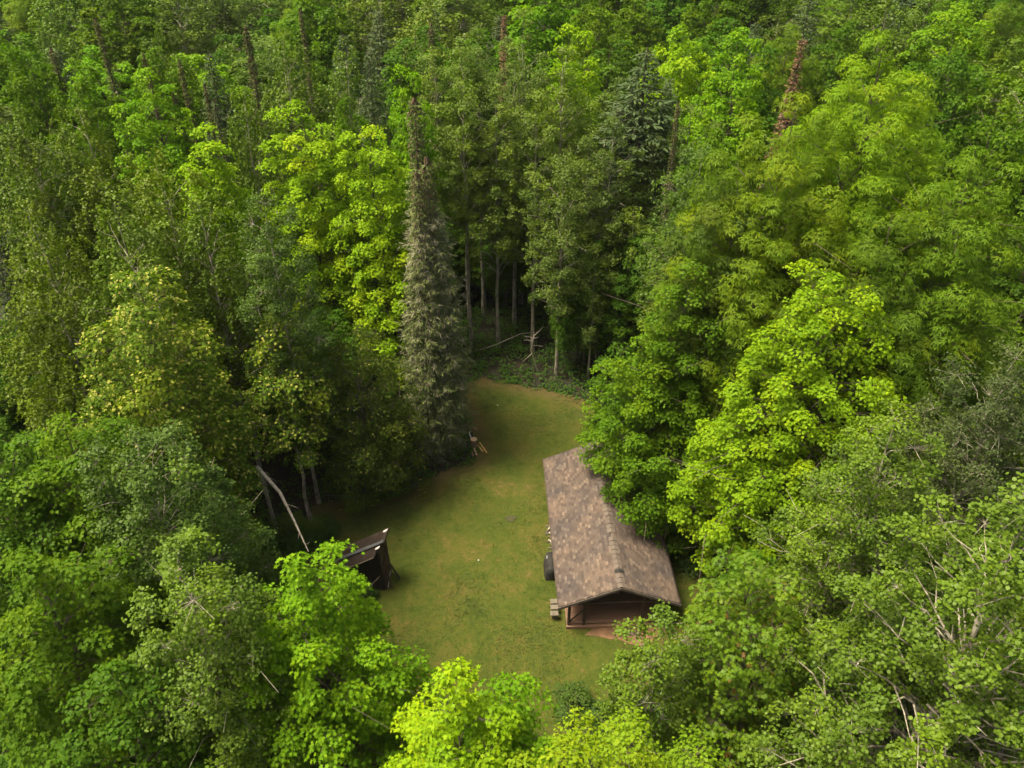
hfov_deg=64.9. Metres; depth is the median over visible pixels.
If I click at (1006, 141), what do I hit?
maple tree
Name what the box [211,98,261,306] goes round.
spruce tree
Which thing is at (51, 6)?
maple tree
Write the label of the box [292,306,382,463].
maple tree
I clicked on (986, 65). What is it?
birch tree
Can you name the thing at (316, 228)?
maple tree
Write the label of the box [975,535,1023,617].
maple tree
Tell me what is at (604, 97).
aspen tree
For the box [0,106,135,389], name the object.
birch tree
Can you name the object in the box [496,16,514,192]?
spruce tree
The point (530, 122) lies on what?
aspen tree
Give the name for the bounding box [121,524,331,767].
aspen tree
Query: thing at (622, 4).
maple tree
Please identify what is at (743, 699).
maple tree
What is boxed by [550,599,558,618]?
slab bench
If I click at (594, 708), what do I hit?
shrub
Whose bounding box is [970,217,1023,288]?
hickory tree
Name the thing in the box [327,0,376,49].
aspen tree
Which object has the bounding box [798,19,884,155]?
maple tree
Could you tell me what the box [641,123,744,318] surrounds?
maple tree
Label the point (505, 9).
hickory tree
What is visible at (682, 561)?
shrub
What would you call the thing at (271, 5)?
aspen tree
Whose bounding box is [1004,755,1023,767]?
maple tree
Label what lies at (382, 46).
spruce tree
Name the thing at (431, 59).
aspen tree
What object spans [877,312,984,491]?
maple tree
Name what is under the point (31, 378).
maple tree
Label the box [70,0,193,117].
maple tree
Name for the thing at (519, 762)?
maple tree
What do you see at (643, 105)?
spruce tree
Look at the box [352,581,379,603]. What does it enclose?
shrub
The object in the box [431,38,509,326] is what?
aspen tree
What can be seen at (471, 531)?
lawn
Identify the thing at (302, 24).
spruce tree
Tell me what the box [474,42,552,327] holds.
aspen tree
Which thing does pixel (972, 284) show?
hickory tree
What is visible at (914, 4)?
maple tree
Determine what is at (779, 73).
hickory tree
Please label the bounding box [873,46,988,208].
maple tree
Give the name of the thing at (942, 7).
hickory tree
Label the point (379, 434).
beech tree
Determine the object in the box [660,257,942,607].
maple tree
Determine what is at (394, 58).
maple tree
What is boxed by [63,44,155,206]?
maple tree
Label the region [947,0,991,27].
maple tree
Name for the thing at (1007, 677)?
maple tree
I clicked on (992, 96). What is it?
birch tree
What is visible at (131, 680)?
maple tree
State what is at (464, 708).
maple tree
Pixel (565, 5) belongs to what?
birch tree
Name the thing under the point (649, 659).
aspen tree
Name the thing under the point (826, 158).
maple tree
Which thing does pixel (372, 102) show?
spruce tree
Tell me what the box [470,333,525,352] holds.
fallen branch
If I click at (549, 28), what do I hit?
spruce tree
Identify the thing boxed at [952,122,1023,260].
maple tree
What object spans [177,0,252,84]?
birch tree
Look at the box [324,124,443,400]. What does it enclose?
maple tree
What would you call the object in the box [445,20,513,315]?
aspen tree
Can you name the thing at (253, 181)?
birch tree
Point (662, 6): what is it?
maple tree
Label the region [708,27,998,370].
hickory tree
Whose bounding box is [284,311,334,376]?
maple tree
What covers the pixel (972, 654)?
aspen tree
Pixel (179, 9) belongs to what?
maple tree
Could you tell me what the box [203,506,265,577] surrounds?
maple tree
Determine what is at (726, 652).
tree
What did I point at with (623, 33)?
maple tree
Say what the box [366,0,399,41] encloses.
spruce tree
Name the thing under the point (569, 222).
aspen tree
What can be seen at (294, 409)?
basswood tree
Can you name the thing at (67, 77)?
spruce tree
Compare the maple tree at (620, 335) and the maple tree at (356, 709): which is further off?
the maple tree at (620, 335)
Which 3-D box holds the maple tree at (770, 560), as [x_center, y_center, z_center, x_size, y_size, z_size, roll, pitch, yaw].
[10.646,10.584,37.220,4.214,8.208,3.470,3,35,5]
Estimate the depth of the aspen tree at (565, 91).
56.38 m
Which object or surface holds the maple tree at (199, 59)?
on the ground at (280, 472)
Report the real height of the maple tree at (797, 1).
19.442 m
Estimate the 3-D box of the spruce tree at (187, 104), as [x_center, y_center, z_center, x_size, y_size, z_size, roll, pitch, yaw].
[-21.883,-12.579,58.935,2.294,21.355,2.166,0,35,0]
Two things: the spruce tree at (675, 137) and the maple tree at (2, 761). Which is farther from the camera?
the spruce tree at (675, 137)
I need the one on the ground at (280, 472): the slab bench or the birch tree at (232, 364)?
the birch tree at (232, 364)
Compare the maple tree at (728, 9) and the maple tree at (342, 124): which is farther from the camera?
the maple tree at (728, 9)
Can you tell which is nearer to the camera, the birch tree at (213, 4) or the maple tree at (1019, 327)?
the maple tree at (1019, 327)
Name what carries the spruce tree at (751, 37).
on the ground at (280, 472)
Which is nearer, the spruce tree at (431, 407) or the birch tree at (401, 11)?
the spruce tree at (431, 407)
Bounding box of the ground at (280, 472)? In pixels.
[0,0,1023,767]
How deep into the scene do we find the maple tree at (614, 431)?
41.17 m
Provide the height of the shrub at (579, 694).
1.926 m
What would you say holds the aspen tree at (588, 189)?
on the ground at (280, 472)
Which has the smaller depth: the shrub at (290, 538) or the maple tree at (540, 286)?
the shrub at (290, 538)
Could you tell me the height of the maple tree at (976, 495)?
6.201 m
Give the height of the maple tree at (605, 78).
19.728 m
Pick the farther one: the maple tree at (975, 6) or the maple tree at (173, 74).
the maple tree at (975, 6)
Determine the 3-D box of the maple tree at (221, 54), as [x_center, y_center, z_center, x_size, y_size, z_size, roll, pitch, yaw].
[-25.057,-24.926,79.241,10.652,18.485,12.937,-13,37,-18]
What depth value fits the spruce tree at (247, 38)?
60.72 m
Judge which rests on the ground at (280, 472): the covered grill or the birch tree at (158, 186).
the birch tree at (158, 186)
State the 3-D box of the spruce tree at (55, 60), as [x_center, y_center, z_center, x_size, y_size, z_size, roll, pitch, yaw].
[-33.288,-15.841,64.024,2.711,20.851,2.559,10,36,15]
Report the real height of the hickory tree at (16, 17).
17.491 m
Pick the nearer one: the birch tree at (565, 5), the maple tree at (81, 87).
the maple tree at (81, 87)
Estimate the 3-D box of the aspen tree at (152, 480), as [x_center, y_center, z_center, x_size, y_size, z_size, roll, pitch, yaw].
[-12.518,8.704,31.909,8.078,17.644,6.942,0,35,0]
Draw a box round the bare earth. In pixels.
[585,626,665,645]
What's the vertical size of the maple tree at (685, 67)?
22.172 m
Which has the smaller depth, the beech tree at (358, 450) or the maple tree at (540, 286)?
the beech tree at (358, 450)
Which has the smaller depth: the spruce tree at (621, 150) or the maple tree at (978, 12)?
the spruce tree at (621, 150)
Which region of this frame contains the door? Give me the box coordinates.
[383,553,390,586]
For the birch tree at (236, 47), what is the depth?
81.61 m
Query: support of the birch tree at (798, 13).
on the ground at (280, 472)
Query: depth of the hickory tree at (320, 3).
109.72 m
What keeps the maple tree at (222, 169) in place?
on the ground at (280, 472)
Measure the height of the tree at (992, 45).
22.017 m
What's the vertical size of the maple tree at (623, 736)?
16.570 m
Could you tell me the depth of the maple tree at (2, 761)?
29.94 m
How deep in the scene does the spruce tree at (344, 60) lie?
73.70 m
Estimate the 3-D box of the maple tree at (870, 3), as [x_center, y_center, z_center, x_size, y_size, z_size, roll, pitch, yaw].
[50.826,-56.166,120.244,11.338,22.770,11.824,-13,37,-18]
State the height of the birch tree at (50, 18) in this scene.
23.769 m
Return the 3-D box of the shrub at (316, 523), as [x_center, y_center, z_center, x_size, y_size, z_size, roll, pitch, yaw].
[-11.040,8.417,46.362,2.650,2.054,2.577,-17,38,-23]
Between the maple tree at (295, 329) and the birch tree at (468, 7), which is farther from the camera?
the birch tree at (468, 7)
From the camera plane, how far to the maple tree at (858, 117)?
62.23 m
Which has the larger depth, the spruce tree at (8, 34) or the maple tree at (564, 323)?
the spruce tree at (8, 34)
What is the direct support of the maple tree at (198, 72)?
on the ground at (280, 472)
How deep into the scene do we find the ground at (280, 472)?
59.33 m
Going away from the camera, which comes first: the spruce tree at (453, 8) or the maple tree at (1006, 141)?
the maple tree at (1006, 141)
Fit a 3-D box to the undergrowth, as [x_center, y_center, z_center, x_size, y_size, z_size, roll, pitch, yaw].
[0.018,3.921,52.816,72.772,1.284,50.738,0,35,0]
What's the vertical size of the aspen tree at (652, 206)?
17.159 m
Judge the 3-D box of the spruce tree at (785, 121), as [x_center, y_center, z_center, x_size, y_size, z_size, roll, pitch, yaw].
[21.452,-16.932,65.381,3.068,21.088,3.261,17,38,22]
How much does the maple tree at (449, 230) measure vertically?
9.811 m
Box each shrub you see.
[268,509,328,560]
[300,513,341,550]
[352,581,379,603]
[548,680,595,728]
[576,697,632,734]
[669,530,718,578]
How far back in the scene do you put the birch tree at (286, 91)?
58.20 m
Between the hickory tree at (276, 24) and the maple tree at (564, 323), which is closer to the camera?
the maple tree at (564, 323)
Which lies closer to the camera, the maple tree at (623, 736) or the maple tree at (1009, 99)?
the maple tree at (623, 736)
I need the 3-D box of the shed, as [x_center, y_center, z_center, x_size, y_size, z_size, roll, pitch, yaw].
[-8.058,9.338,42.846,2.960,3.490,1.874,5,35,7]
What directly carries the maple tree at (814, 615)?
on the ground at (280, 472)
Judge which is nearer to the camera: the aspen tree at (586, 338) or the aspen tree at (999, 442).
the aspen tree at (999, 442)
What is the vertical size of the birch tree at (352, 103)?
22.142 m
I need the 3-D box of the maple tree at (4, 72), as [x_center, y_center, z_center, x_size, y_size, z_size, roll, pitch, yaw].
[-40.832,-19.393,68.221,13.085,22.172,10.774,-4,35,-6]
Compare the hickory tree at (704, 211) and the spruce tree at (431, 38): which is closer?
the hickory tree at (704, 211)
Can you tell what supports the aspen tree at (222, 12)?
on the ground at (280, 472)
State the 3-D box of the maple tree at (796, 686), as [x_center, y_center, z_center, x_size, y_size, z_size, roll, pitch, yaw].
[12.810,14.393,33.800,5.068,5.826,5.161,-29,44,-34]
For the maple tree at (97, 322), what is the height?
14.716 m
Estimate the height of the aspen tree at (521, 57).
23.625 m
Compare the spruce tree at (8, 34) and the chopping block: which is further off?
the spruce tree at (8, 34)
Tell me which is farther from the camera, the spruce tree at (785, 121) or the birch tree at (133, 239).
the spruce tree at (785, 121)
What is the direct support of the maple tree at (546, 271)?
on the ground at (280, 472)
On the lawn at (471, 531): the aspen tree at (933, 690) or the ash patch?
the ash patch
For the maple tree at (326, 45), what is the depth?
80.24 m
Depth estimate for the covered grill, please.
43.68 m
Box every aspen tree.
[0,96,75,320]
[74,418,283,690]
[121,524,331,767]
[149,0,221,81]
[199,0,256,32]
[217,0,286,51]
[226,35,327,155]
[229,0,294,32]
[231,189,343,503]
[250,0,290,17]
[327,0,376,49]
[394,44,475,310]
[413,0,497,63]
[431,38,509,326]
[436,79,518,348]
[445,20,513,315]
[455,82,526,347]
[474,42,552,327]
[488,7,555,303]
[494,88,573,352]
[517,44,609,313]
[521,152,595,378]
[545,113,650,356]
[555,136,621,357]
[564,243,617,383]
[578,77,643,222]
[591,204,659,358]
[591,599,713,765]
[605,135,689,348]
[633,140,726,346]
[637,0,680,44]
[645,103,729,239]
[722,467,1023,767]
[743,391,948,697]
[758,576,996,767]
[836,336,1023,623]
[862,529,1023,721]
[879,210,1010,369]
[888,0,958,74]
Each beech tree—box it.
[310,322,432,513]
[353,394,416,505]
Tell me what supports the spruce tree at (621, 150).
on the ground at (280, 472)
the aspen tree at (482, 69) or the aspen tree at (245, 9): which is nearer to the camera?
the aspen tree at (482, 69)
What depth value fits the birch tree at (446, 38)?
81.73 m
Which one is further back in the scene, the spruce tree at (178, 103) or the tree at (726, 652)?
the spruce tree at (178, 103)
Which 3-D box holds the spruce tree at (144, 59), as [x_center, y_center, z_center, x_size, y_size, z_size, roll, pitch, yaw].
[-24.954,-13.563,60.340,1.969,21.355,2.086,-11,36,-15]
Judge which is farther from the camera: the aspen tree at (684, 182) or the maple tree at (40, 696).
the aspen tree at (684, 182)
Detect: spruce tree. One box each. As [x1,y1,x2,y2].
[0,13,27,62]
[0,217,57,375]
[48,47,87,156]
[49,48,79,100]
[93,19,152,193]
[142,53,172,180]
[171,92,212,255]
[177,60,212,207]
[200,53,266,322]
[203,83,246,281]
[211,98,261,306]
[241,27,277,264]
[298,8,332,246]
[328,33,368,166]
[355,49,402,332]
[365,7,405,124]
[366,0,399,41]
[391,97,474,440]
[399,156,478,457]
[399,172,459,466]
[427,0,461,82]
[427,23,452,239]
[485,14,510,163]
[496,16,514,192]
[529,1,553,155]
[582,47,687,334]
[593,90,657,311]
[641,77,685,215]
[643,101,680,362]
[734,21,764,77]
[758,37,807,188]
[778,0,822,99]
[879,0,915,70]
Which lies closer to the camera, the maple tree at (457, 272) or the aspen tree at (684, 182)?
the aspen tree at (684, 182)
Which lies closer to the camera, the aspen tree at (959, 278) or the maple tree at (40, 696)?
the maple tree at (40, 696)
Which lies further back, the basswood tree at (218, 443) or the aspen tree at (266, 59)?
the aspen tree at (266, 59)
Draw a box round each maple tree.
[0,0,27,32]
[0,29,101,226]
[0,39,41,174]
[0,41,121,245]
[0,319,46,387]
[0,370,42,436]
[0,418,39,529]
[0,429,136,698]
[0,543,209,767]
[0,710,57,763]
[0,755,34,767]
[1,557,20,592]
[4,410,197,685]
[16,450,71,522]
[17,342,80,427]
[35,0,86,55]
[46,58,158,272]
[50,655,232,767]
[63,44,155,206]
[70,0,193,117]
[83,289,168,465]
[109,67,231,298]
[126,44,236,235]
[129,0,204,68]
[146,52,213,145]
[150,0,222,65]
[165,50,263,216]
[177,122,294,351]
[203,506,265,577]
[210,32,308,177]
[215,537,453,767]
[250,8,308,64]
[255,97,372,376]
[268,356,308,455]
[273,0,370,155]
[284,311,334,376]
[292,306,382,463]
[315,0,376,83]
[319,0,371,30]
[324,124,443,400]
[325,93,396,377]
[367,63,457,290]
[368,388,406,444]
[370,22,483,196]
[379,656,532,767]
[400,0,472,44]
[431,28,519,186]
[434,222,470,298]
[436,188,489,279]
[448,224,505,298]
[453,671,563,767]
[473,224,532,307]
[492,0,586,146]
[495,729,619,767]
[507,0,570,50]
[509,233,552,295]
[510,23,611,254]
[530,232,584,287]
[542,36,649,182]
[543,236,616,370]
[549,9,636,91]
[549,701,680,767]
[556,0,633,150]
[562,0,621,23]
[572,330,729,538]
[579,0,651,63]
[583,342,635,431]
[594,228,663,367]
[614,0,667,72]
[614,21,722,208]
[619,258,734,489]
[622,467,693,558]
[623,45,672,94]
[627,724,724,767]
[637,0,675,45]
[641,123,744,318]
[645,0,723,64]
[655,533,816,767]
[657,35,731,129]
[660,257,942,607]
[664,30,770,235]
[666,0,743,61]
[681,17,784,195]
[694,26,778,104]
[700,548,778,660]
[701,648,768,748]
[707,0,789,58]
[747,132,859,234]
[758,676,843,767]
[770,0,805,26]
[785,575,838,653]
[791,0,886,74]
[794,75,868,168]
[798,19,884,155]
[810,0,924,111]
[825,90,922,168]
[826,0,883,23]
[860,22,988,157]
[864,0,939,69]
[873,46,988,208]
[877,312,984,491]
[887,1,996,111]
[899,73,1023,298]
[919,0,1016,62]
[941,297,1023,486]
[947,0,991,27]
[952,0,1023,67]
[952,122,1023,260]
[956,473,1012,517]
[960,205,1023,371]
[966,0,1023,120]
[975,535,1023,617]
[987,90,1023,143]
[991,615,1023,709]
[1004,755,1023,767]
[1008,701,1023,749]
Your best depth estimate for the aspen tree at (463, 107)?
54.54 m
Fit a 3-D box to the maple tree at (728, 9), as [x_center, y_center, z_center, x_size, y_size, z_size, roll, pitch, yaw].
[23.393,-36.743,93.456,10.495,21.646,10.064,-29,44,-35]
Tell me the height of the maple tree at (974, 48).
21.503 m
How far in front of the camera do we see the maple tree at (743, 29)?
82.48 m
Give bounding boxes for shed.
[335,528,391,589]
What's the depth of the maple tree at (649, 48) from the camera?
77.71 m
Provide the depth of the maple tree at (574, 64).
59.49 m
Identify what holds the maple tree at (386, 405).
on the ground at (280, 472)
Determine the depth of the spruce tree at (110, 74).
65.39 m
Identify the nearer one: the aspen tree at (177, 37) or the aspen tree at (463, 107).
the aspen tree at (463, 107)
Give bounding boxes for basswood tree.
[65,265,281,565]
[241,313,344,520]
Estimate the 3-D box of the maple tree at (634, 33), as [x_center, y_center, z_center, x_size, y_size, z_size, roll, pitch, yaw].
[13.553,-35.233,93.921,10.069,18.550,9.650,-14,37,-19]
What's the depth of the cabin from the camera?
42.08 m
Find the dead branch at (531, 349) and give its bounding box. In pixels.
[522,328,541,370]
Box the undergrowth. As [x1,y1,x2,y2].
[14,278,1010,767]
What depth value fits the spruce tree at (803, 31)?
77.71 m
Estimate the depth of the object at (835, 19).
86.86 m
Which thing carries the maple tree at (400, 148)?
on the ground at (280, 472)
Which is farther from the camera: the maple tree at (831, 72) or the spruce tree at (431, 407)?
the maple tree at (831, 72)
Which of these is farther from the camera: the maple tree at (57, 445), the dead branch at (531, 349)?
the dead branch at (531, 349)
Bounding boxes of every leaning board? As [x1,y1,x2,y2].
[386,569,392,589]
[389,563,399,579]
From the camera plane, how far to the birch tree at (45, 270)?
39.67 m
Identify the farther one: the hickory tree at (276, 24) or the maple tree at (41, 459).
the hickory tree at (276, 24)
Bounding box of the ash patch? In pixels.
[504,515,516,521]
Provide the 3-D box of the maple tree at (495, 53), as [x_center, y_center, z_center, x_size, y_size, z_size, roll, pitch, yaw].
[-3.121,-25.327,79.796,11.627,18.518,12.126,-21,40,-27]
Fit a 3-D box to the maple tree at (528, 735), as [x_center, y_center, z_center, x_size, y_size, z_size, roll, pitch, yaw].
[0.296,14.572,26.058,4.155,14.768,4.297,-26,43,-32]
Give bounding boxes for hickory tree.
[1,0,60,61]
[79,0,140,92]
[264,8,333,96]
[279,0,334,50]
[281,0,337,26]
[462,0,546,93]
[602,174,780,441]
[652,92,853,503]
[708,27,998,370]
[727,207,980,504]
[728,23,827,188]
[798,0,873,84]
[808,145,1023,469]
[929,0,1016,19]
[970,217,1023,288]
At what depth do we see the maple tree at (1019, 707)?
34.09 m
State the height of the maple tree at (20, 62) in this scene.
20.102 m
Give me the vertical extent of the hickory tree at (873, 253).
21.061 m
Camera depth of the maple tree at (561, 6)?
100.29 m
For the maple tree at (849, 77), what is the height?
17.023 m
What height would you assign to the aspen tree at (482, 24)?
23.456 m
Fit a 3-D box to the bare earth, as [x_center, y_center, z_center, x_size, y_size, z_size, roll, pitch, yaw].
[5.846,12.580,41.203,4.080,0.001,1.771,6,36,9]
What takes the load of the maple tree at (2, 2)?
on the ground at (280, 472)
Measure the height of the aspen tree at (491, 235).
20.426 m
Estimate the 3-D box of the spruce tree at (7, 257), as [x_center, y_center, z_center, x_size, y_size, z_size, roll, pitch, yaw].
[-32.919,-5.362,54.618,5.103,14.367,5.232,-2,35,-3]
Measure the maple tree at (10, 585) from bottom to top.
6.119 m
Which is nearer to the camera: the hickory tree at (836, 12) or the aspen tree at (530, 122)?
the aspen tree at (530, 122)
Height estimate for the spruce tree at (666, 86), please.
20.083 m
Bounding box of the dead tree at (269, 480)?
[256,466,308,551]
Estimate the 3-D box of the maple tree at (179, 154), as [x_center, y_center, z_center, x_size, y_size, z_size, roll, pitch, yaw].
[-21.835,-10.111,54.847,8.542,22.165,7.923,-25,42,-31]
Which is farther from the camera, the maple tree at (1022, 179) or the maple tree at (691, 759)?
the maple tree at (1022, 179)
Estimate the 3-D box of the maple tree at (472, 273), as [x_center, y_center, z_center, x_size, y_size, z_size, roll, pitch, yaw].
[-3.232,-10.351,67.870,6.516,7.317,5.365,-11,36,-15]
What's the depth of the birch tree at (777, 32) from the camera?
89.40 m
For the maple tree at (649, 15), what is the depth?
115.69 m
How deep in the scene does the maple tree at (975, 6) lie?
87.61 m
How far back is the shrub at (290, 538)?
45.03 m
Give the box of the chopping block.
[470,437,477,448]
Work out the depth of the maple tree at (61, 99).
58.82 m
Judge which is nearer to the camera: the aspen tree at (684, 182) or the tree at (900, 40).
the aspen tree at (684, 182)
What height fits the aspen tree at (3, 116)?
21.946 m
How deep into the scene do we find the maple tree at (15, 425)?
49.96 m
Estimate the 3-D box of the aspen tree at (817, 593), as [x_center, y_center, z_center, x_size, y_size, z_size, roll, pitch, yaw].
[12.926,8.512,31.708,7.091,18.215,8.569,0,35,0]
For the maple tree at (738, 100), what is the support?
on the ground at (280, 472)
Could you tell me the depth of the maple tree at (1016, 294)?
45.96 m
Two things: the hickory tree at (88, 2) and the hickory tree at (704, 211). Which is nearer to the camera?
the hickory tree at (704, 211)
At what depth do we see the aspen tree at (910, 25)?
82.97 m
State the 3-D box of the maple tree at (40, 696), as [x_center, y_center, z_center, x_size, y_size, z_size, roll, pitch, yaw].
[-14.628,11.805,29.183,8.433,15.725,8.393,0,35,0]
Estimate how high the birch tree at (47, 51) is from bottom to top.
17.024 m
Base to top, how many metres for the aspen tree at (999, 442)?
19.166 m
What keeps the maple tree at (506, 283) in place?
on the ground at (280, 472)
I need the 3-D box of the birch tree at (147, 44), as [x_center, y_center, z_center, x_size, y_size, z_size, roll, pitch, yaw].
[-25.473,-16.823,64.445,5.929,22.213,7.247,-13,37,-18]
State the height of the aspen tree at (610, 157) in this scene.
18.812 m
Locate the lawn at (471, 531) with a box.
[299,378,719,766]
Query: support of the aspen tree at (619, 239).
on the ground at (280, 472)
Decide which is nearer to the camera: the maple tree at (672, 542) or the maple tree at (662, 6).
the maple tree at (672, 542)
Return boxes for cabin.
[543,442,681,628]
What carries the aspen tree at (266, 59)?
on the ground at (280, 472)
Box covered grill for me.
[543,552,554,580]
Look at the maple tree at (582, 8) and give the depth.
102.01 m
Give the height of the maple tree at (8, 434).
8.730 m
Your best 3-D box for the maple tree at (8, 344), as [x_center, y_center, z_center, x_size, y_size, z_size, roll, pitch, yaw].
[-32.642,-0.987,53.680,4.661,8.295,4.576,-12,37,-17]
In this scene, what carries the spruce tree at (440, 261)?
on the ground at (280, 472)
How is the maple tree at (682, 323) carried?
on the ground at (280, 472)
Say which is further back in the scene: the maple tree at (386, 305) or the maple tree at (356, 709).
the maple tree at (386, 305)
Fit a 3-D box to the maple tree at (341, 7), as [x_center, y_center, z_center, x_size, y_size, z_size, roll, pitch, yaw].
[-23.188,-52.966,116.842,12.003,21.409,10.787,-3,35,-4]
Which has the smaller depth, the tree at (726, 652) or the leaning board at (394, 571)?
the tree at (726, 652)
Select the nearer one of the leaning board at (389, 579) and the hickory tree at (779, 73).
the leaning board at (389, 579)
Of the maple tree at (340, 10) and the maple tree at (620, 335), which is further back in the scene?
the maple tree at (340, 10)
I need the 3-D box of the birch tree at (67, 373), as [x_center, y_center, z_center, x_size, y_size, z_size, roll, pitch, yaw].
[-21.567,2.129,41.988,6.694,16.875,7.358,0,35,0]
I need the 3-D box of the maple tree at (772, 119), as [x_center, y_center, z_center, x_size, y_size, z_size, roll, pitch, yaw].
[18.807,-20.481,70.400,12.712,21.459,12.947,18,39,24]
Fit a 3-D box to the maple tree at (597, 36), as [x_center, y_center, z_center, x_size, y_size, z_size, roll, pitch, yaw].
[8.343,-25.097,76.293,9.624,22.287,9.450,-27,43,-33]
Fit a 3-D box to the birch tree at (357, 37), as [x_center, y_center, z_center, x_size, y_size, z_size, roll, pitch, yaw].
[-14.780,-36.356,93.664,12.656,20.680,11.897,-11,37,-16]
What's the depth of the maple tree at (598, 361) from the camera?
49.29 m
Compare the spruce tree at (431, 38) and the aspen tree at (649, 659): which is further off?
the spruce tree at (431, 38)
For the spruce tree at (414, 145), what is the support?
on the ground at (280, 472)
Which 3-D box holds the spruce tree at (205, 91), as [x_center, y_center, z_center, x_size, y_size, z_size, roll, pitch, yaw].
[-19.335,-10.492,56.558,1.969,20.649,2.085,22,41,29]
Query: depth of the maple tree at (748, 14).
98.09 m
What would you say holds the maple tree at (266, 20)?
on the ground at (280, 472)
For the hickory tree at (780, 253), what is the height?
24.606 m
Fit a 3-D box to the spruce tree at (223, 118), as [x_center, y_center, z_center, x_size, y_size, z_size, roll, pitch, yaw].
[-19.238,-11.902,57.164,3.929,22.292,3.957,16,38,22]
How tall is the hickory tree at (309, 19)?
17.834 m
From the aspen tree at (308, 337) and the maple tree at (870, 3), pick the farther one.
the maple tree at (870, 3)
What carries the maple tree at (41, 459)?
on the ground at (280, 472)
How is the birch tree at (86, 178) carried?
on the ground at (280, 472)
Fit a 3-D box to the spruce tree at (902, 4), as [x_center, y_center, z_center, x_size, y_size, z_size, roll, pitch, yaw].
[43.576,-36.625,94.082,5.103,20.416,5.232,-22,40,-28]
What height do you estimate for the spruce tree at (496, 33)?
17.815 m
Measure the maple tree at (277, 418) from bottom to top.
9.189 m
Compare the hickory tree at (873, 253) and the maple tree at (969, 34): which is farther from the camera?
the maple tree at (969, 34)
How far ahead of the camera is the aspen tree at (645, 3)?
106.22 m
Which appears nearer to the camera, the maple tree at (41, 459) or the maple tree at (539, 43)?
the maple tree at (41, 459)
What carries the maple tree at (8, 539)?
on the ground at (280, 472)
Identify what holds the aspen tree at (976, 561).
on the ground at (280, 472)
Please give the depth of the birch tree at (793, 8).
106.53 m
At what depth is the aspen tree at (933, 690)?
25.83 m
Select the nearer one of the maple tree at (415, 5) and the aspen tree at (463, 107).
the aspen tree at (463, 107)
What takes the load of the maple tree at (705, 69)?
on the ground at (280, 472)
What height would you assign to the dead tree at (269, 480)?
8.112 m
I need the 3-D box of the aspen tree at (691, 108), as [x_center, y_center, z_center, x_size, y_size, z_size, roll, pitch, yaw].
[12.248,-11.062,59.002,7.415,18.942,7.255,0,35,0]
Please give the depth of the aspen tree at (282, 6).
105.05 m
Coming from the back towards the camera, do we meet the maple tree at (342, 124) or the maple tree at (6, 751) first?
the maple tree at (342, 124)
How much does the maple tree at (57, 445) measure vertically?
17.078 m
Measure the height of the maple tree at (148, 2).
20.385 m
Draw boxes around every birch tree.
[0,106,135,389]
[0,194,161,469]
[2,274,135,481]
[15,102,193,323]
[25,0,139,99]
[26,27,103,103]
[74,180,233,460]
[119,146,258,449]
[140,25,213,162]
[149,187,307,493]
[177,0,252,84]
[214,78,318,313]
[216,14,308,96]
[248,23,347,304]
[310,37,398,241]
[333,0,424,105]
[366,0,417,54]
[377,0,480,121]
[448,0,484,25]
[539,0,574,43]
[746,0,796,30]
[747,4,810,97]
[782,0,814,55]
[923,58,1014,133]
[951,37,1023,221]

